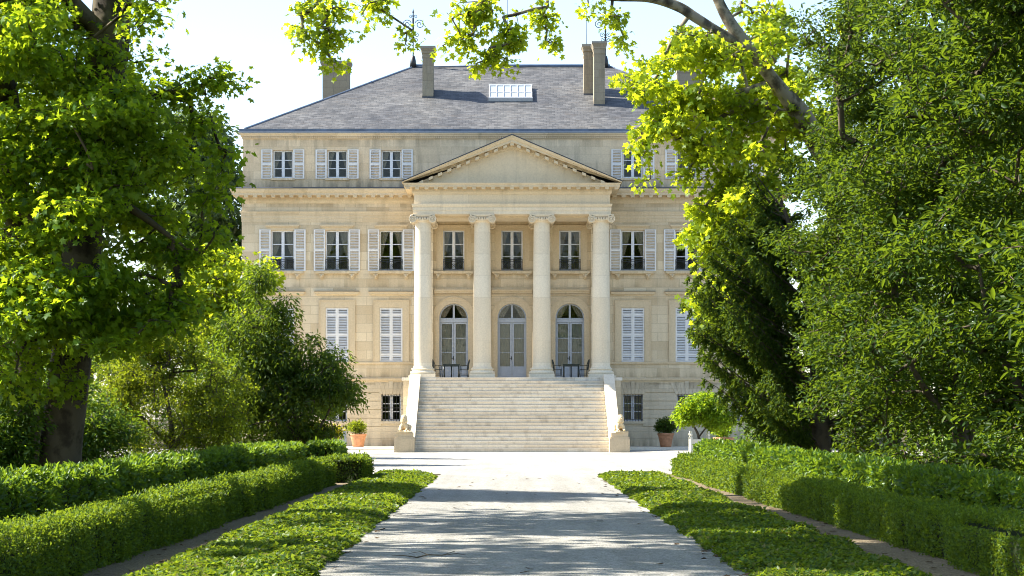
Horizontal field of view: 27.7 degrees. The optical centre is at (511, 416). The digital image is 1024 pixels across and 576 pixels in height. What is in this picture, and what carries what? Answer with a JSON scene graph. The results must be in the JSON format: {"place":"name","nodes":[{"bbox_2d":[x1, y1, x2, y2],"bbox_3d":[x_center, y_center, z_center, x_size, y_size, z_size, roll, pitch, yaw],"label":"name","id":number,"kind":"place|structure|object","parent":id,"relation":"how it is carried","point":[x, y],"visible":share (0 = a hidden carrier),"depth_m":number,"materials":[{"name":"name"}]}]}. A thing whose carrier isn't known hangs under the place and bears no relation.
{"place":"outdoors","nodes":[
{"label":"outdoors","id":0,"kind":"place"},
{"bbox_2d":[310,421,345,438],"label":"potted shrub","id":1,"kind":"object","parent":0,"point":[339,429],"visible":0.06,"depth_m":85.91,"materials":[{"name":"green plant"}]},
{"bbox_2d":[316,407,346,447],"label":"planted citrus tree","id":2,"kind":"object","parent":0,"point":[336,411],"visible":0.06,"depth_m":83.96,"materials":[{"name":"green plant"}]},
{"bbox_2d":[4,0,1019,418],"label":"sky","id":3,"kind":"structure","parent":0,"point":[246,33],"materials":[{"name":"white"}]},
{"bbox_2d":[100,448,935,474],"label":"forecourt","id":4,"kind":"structure","parent":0,"point":[519,463],"depth_m":75.39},
{"bbox_2d":[669,390,738,452],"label":"planted citrus tree","id":5,"kind":"object","parent":4,"relation":"on","point":[696,409],"visible":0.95,"depth_m":85.61,"materials":[{"name":"green plant"}]},
{"bbox_2d":[711,426,735,439],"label":"potted shrub","id":6,"kind":"object","parent":4,"relation":"on","point":[726,432],"visible":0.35,"depth_m":88.79,"materials":[{"name":"green plant"}]},
{"bbox_2d":[347,446,688,449],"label":"pavement","id":7,"kind":"structure","parent":0,"point":[631,448],"depth_m":103.09,"materials":[{"name":"stone"}]},
{"bbox_2d":[344,418,367,446],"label":"potted shrub","id":8,"kind":"object","parent":7,"relation":"on","point":[355,427],"visible":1,"depth_m":104.14,"materials":[{"name":"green plant"}]},
{"bbox_2d":[653,416,678,446],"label":"potted shrub","id":9,"kind":"object","parent":7,"relation":"on","point":[664,427],"visible":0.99,"depth_m":104.14,"materials":[{"name":"green plant"}]},
{"bbox_2d":[317,475,750,575],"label":"path","id":10,"kind":"structure","parent":0,"point":[540,527],"depth_m":27.93,"materials":[{"name":"grey gravel"}]},
{"bbox_2d":[392,551,464,557],"bbox_3d":[-0.991,1.576,23.946,0.786,0.052,0.553,0,0,-26],"label":"twig","id":11,"kind":"object","parent":10,"relation":"on","point":[427,554],"visible":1,"depth_m":23.81,"materials":[{"name":"plant"}]},
{"bbox_2d":[107,419,1022,575],"bbox_3d":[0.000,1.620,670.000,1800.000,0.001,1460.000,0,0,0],"label":"ground","id":12,"kind":"structure","parent":0,"point":[905,444],"depth_m":143.54,"materials":[{"name":"green plant"}]},
{"bbox_2d":[0,1,47,465],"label":"plane tree","id":13,"kind":"object","parent":12,"relation":"on","point":[11,86],"visible":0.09,"depth_m":46.11,"materials":[{"name":"green plant"}]},
{"bbox_2d":[0,355,48,423],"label":"evergreen bush","id":14,"kind":"object","parent":12,"relation":"on","point":[6,363],"visible":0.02,"depth_m":51.22,"materials":[{"name":"green plant"}]},
{"bbox_2d":[0,329,49,397],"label":"evergreen bush","id":15,"kind":"object","parent":12,"relation":"on","point":[3,341],"depth_m":54.97,"materials":[{"name":"green plant"}]},
{"bbox_2d":[0,361,56,469],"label":"evergreen bush","id":16,"kind":"object","parent":12,"relation":"on","point":[17,445],"visible":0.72,"depth_m":44.06,"materials":[{"name":"green plant"}]},
{"bbox_2d":[0,90,147,385],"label":"park tree","id":17,"kind":"object","parent":12,"relation":"on","point":[113,239],"depth_m":120.49,"materials":[{"name":"green plant"}]},
{"bbox_2d":[82,376,153,462],"bbox_3d":[-11.841,0.318,57.530,3.804,3.119,3.220,0,0,0],"label":"evergreen bush","id":18,"kind":"object","parent":12,"relation":"on","point":[99,435],"visible":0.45,"depth_m":57.13,"materials":[{"name":"green plant"}]},
{"bbox_2d":[0,0,260,467],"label":"plane tree","id":19,"kind":"object","parent":12,"relation":"on","point":[97,150],"visible":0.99,"depth_m":43.28,"materials":[{"name":"green plant"}]},
{"bbox_2d":[86,336,209,458],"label":"evergreen bush","id":20,"kind":"object","parent":12,"relation":"on","point":[160,418],"visible":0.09,"depth_m":72.73,"materials":[{"name":"green plant"}]},
{"bbox_2d":[0,439,308,522],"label":"laurel hedge","id":21,"kind":"object","parent":12,"relation":"on","point":[31,490],"visible":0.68,"depth_m":32.99,"materials":[{"name":"green plant"}]},
{"bbox_2d":[89,315,259,454],"bbox_3d":[-10.557,-0.895,62.917,5.800,5.254,3.633,0,0,0],"label":"fine leaved shrub","id":22,"kind":"object","parent":12,"relation":"on","point":[130,388],"visible":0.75,"depth_m":62.71,"materials":[{"name":"green plant"}]},
{"bbox_2d":[131,100,242,442],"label":"ash tree","id":23,"kind":"object","parent":12,"relation":"on","point":[235,230],"visible":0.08,"depth_m":126.57,"materials":[{"name":"green plant"}]},
{"bbox_2d":[77,483,346,575],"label":"soil border","id":24,"kind":"object","parent":12,"relation":"on","point":[139,562],"depth_m":25.96,"materials":[{"name":"brown soil"}]},
{"bbox_2d":[0,452,337,575],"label":"box hedge","id":25,"kind":"object","parent":24,"relation":"on","point":[85,539],"visible":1,"depth_m":25.08,"materials":[{"name":"green plant"}]},
{"bbox_2d":[325,450,375,482],"bbox_3d":[-4.099,1.245,52.219,1.350,0.838,2.707,0,0,0],"label":"box hedge","id":26,"kind":"object","parent":24,"relation":"on","point":[351,467],"visible":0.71,"depth_m":51.06,"materials":[{"name":"green plant"}]},
{"bbox_2d":[156,335,288,449],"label":"evergreen bush","id":27,"kind":"object","parent":12,"relation":"on","point":[206,341],"visible":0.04,"depth_m":75.63,"materials":[{"name":"green plant"}]},
{"bbox_2d":[162,241,285,445],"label":"young tree","id":28,"kind":"object","parent":12,"relation":"on","point":[225,280],"visible":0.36,"depth_m":81.41,"materials":[{"name":"green plant"}]},
{"bbox_2d":[194,256,370,452],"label":"drooping shrub","id":29,"kind":"object","parent":12,"relation":"on","point":[281,380],"visible":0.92,"depth_m":69.40,"materials":[{"name":"green plant"}]},
{"bbox_2d":[304,436,348,457],"bbox_3d":[-5.712,1.150,63.777,1.292,1.166,3.877,0,0,0],"label":"laurel hedge","id":30,"kind":"object","parent":12,"relation":"on","point":[319,448],"visible":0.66,"depth_m":62.06,"materials":[{"name":"green plant"}]},
{"bbox_2d":[230,0,787,451],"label":"chateau","id":31,"kind":"structure","parent":12,"relation":"on","point":[506,238],"depth_m":107.00,"materials":[{"name":"stone"}]},
{"bbox_2d":[259,225,305,279],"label":"window","id":32,"kind":"structure","parent":31,"relation":"in","point":[274,237],"depth_m":106.95,"materials":[{"name":"paint"}]},
{"bbox_2d":[261,149,303,179],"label":"window","id":33,"kind":"structure","parent":31,"relation":"in","point":[290,155],"depth_m":107.08,"materials":[{"name":"paint"}]},
{"bbox_2d":[263,291,304,359],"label":"window","id":34,"kind":"structure","parent":31,"relation":"in","point":[287,293],"depth_m":106.95,"materials":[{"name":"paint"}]},
{"bbox_2d":[314,225,359,279],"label":"window","id":35,"kind":"structure","parent":31,"relation":"in","point":[345,235],"depth_m":106.95,"materials":[{"name":"paint"}]},
{"bbox_2d":[315,291,358,361],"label":"window","id":36,"kind":"structure","parent":31,"relation":"in","point":[324,305],"depth_m":106.95,"materials":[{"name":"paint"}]},
{"bbox_2d":[315,149,358,179],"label":"window","id":37,"kind":"structure","parent":31,"relation":"in","point":[330,153],"depth_m":107.08,"materials":[{"name":"paint"}]},
{"bbox_2d":[327,402,346,420],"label":"window","id":38,"kind":"structure","parent":31,"relation":"in","point":[337,419],"depth_m":107.00,"materials":[{"name":"paint"}]},
{"bbox_2d":[368,225,413,279],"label":"window","id":39,"kind":"structure","parent":31,"relation":"in","point":[399,235],"depth_m":106.95,"materials":[{"name":"paint"}]},
{"bbox_2d":[369,291,412,361],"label":"window","id":40,"kind":"structure","parent":31,"relation":"in","point":[378,305],"depth_m":106.95,"materials":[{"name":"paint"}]},
{"bbox_2d":[381,394,400,420],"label":"window","id":41,"kind":"structure","parent":31,"relation":"in","point":[391,403],"depth_m":107.13,"materials":[{"name":"paint"}]},
{"bbox_2d":[370,149,412,179],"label":"window","id":42,"kind":"structure","parent":31,"relation":"in","point":[385,154],"depth_m":107.08,"materials":[{"name":"paint"}]},
{"bbox_2d":[397,415,412,432],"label":"sphinx statue","id":43,"kind":"object","parent":31,"relation":"on","point":[405,426],"visible":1,"depth_m":95.11,"materials":[{"name":"stone"}]},
{"bbox_2d":[432,359,442,376],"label":"garden chair","id":44,"kind":"object","parent":31,"relation":"on","point":[433,363],"visible":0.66,"depth_m":104.87,"materials":[{"name":"black metal"}]},
{"bbox_2d":[443,364,459,376],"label":"cafe table","id":45,"kind":"object","parent":31,"relation":"on","point":[451,365],"visible":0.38,"depth_m":104.59,"materials":[{"name":"black metal"}]},
{"bbox_2d":[433,296,472,376],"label":"french door","id":46,"kind":"structure","parent":31,"relation":"in","point":[452,337],"depth_m":107.21,"materials":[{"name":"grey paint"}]},
{"bbox_2d":[434,225,473,279],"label":"window","id":47,"kind":"structure","parent":31,"relation":"in","point":[442,237],"depth_m":106.97,"materials":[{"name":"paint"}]},
{"bbox_2d":[459,359,469,376],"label":"garden chair","id":48,"kind":"object","parent":31,"relation":"on","point":[467,365],"visible":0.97,"depth_m":104.89,"materials":[{"name":"black metal"}]},
{"bbox_2d":[492,225,531,279],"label":"window","id":49,"kind":"structure","parent":31,"relation":"in","point":[500,236],"depth_m":106.95,"materials":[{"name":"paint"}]},
{"bbox_2d":[491,296,532,376],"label":"french door","id":50,"kind":"structure","parent":31,"relation":"in","point":[511,331],"depth_m":107.21,"materials":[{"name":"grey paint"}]},
{"bbox_2d":[552,360,561,374],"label":"garden chair","id":51,"kind":"object","parent":31,"relation":"on","point":[554,369],"visible":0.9,"depth_m":104.90,"materials":[{"name":"black metal"}]},
{"bbox_2d":[550,225,589,279],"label":"window","id":52,"kind":"structure","parent":31,"relation":"in","point":[580,237],"depth_m":106.95,"materials":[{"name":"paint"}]},
{"bbox_2d":[551,296,590,376],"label":"french door","id":53,"kind":"structure","parent":31,"relation":"in","point":[569,331],"depth_m":107.21,"materials":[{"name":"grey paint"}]},
{"bbox_2d":[563,364,579,376],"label":"cafe table","id":54,"kind":"object","parent":31,"relation":"on","point":[570,365],"visible":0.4,"depth_m":104.59,"materials":[{"name":"black metal"}]},
{"bbox_2d":[579,359,589,376],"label":"garden chair","id":55,"kind":"object","parent":31,"relation":"on","point":[587,367],"visible":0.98,"depth_m":104.94,"materials":[{"name":"black metal"}]},
{"bbox_2d":[610,415,627,432],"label":"sphinx statue","id":56,"kind":"object","parent":31,"relation":"on","point":[619,426],"visible":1,"depth_m":95.12,"materials":[{"name":"stone"}]},
{"bbox_2d":[611,149,653,179],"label":"window","id":57,"kind":"structure","parent":31,"relation":"in","point":[632,160],"depth_m":107.05,"materials":[{"name":"paint"}]},
{"bbox_2d":[610,225,655,279],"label":"window","id":58,"kind":"structure","parent":31,"relation":"in","point":[624,235],"depth_m":106.95,"materials":[{"name":"paint"}]},
{"bbox_2d":[611,291,654,361],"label":"window","id":59,"kind":"structure","parent":31,"relation":"in","point":[620,305],"depth_m":106.95,"materials":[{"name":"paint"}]},
{"bbox_2d":[623,394,642,420],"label":"window","id":60,"kind":"structure","parent":31,"relation":"in","point":[632,404],"depth_m":107.15,"materials":[{"name":"paint"}]},
{"bbox_2d":[665,291,704,361],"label":"window","id":61,"kind":"structure","parent":31,"relation":"in","point":[673,304],"depth_m":107.02,"materials":[{"name":"paint"}]},
{"bbox_2d":[664,225,706,279],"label":"window","id":62,"kind":"structure","parent":31,"relation":"in","point":[671,272],"depth_m":106.95,"materials":[{"name":"paint"}]},
{"bbox_2d":[677,394,693,406],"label":"window","id":63,"kind":"structure","parent":31,"relation":"in","point":[678,399],"depth_m":107.15,"materials":[{"name":"paint"}]},
{"bbox_2d":[665,149,707,179],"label":"window","id":64,"kind":"structure","parent":31,"relation":"in","point":[668,150],"depth_m":107.05,"materials":[{"name":"paint"}]},
{"bbox_2d":[723,160,762,175],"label":"window","id":65,"kind":"structure","parent":31,"relation":"in","point":[732,163],"depth_m":107.05,"materials":[{"name":"paint"}]},
{"bbox_2d":[281,0,884,455],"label":"plane tree","id":66,"kind":"object","parent":12,"relation":"on","point":[763,102],"visible":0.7,"depth_m":64.27,"materials":[{"name":"green plant"}]},
{"bbox_2d":[733,408,807,448],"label":"evergreen bush","id":67,"kind":"object","parent":12,"relation":"on","point":[750,434],"visible":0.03,"depth_m":66.01,"materials":[{"name":"green plant"}]},
{"bbox_2d":[677,165,918,452],"bbox_3d":[8.497,-2.821,60.414,7.384,9.096,5.682,0,0,0],"label":"yew tree","id":68,"kind":"object","parent":12,"relation":"on","point":[765,343],"visible":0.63,"depth_m":60.12,"materials":[{"name":"green plant"}]},
{"bbox_2d":[692,437,1023,511],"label":"laurel hedge","id":69,"kind":"object","parent":12,"relation":"on","point":[964,483],"visible":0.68,"depth_m":35.08,"materials":[{"name":"green plant"}]},
{"bbox_2d":[751,0,982,456],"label":"evergreen tree","id":70,"kind":"object","parent":12,"relation":"on","point":[843,46],"visible":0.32,"depth_m":54.14,"materials":[{"name":"green plant"}]},
{"bbox_2d":[790,205,974,440],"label":"park tree","id":71,"kind":"object","parent":12,"relation":"on","point":[837,284],"depth_m":132.21,"materials":[{"name":"green plant"}]},
{"bbox_2d":[765,0,1009,438],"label":"evergreen tree","id":72,"kind":"object","parent":12,"relation":"on","point":[853,115],"visible":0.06,"depth_m":59.73,"materials":[{"name":"green plant"}]},
{"bbox_2d":[787,2,1019,466],"bbox_3d":[9.650,-3.883,46.039,6.989,11.306,6.041,0,0,0],"label":"evergreen tree","id":73,"kind":"object","parent":12,"relation":"on","point":[904,195],"visible":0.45,"depth_m":45.48,"materials":[{"name":"green plant"}]},
{"bbox_2d":[852,0,1023,368],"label":"evergreen tree","id":74,"kind":"object","parent":12,"relation":"on","point":[865,16],"visible":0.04,"depth_m":50.17,"materials":[{"name":"green plant"}]},
{"bbox_2d":[857,0,1023,476],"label":"evergreen tree","id":75,"kind":"object","parent":12,"relation":"on","point":[1005,394],"visible":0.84,"depth_m":36.12,"materials":[{"name":"green plant"}]},
{"bbox_2d":[906,420,1023,473],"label":"evergreen bush","id":76,"kind":"object","parent":12,"relation":"on","point":[984,436],"visible":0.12,"depth_m":49.95,"materials":[{"name":"green plant"}]},
{"bbox_2d":[914,4,1023,390],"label":"evergreen tree","id":77,"kind":"object","parent":12,"relation":"on","point":[932,23],"visible":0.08,"depth_m":41.98,"materials":[{"name":"green plant"}]},
{"bbox_2d":[959,200,1023,441],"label":"evergreen tree","id":78,"kind":"object","parent":12,"relation":"on","point":[1017,251],"visible":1,"depth_m":28.91,"materials":[{"name":"green plant"}]},
{"bbox_2d":[982,428,1023,475],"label":"evergreen bush","id":79,"kind":"object","parent":12,"relation":"on","point":[1013,453],"visible":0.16,"depth_m":41.02,"materials":[{"name":"green plant"}]},
{"label":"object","id":80,"kind":"structure","parent":12,"relation":"on","visible":0},
{"bbox_2d":[121,468,437,575],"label":"ivy ground cover","id":81,"kind":"object","parent":80,"relation":"on","point":[330,526],"visible":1,"depth_m":26.79,"materials":[{"name":"green plant"}]},
{"label":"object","id":82,"kind":"structure","parent":12,"relation":"on","visible":0},
{"bbox_2d":[598,469,941,575],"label":"ivy ground cover","id":83,"kind":"object","parent":82,"relation":"on","point":[729,529],"visible":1,"depth_m":26.11,"materials":[{"name":"green plant"}]},
{"bbox_2d":[668,474,994,575],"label":"soil verge","id":84,"kind":"structure","parent":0,"point":[907,556],"depth_m":25.76,"materials":[{"name":"brown soil"}]},
{"bbox_2d":[669,451,1023,575],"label":"box hedge","id":85,"kind":"object","parent":84,"relation":"on","point":[987,542],"visible":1,"depth_m":26.91,"materials":[{"name":"green plant"}]}
]}

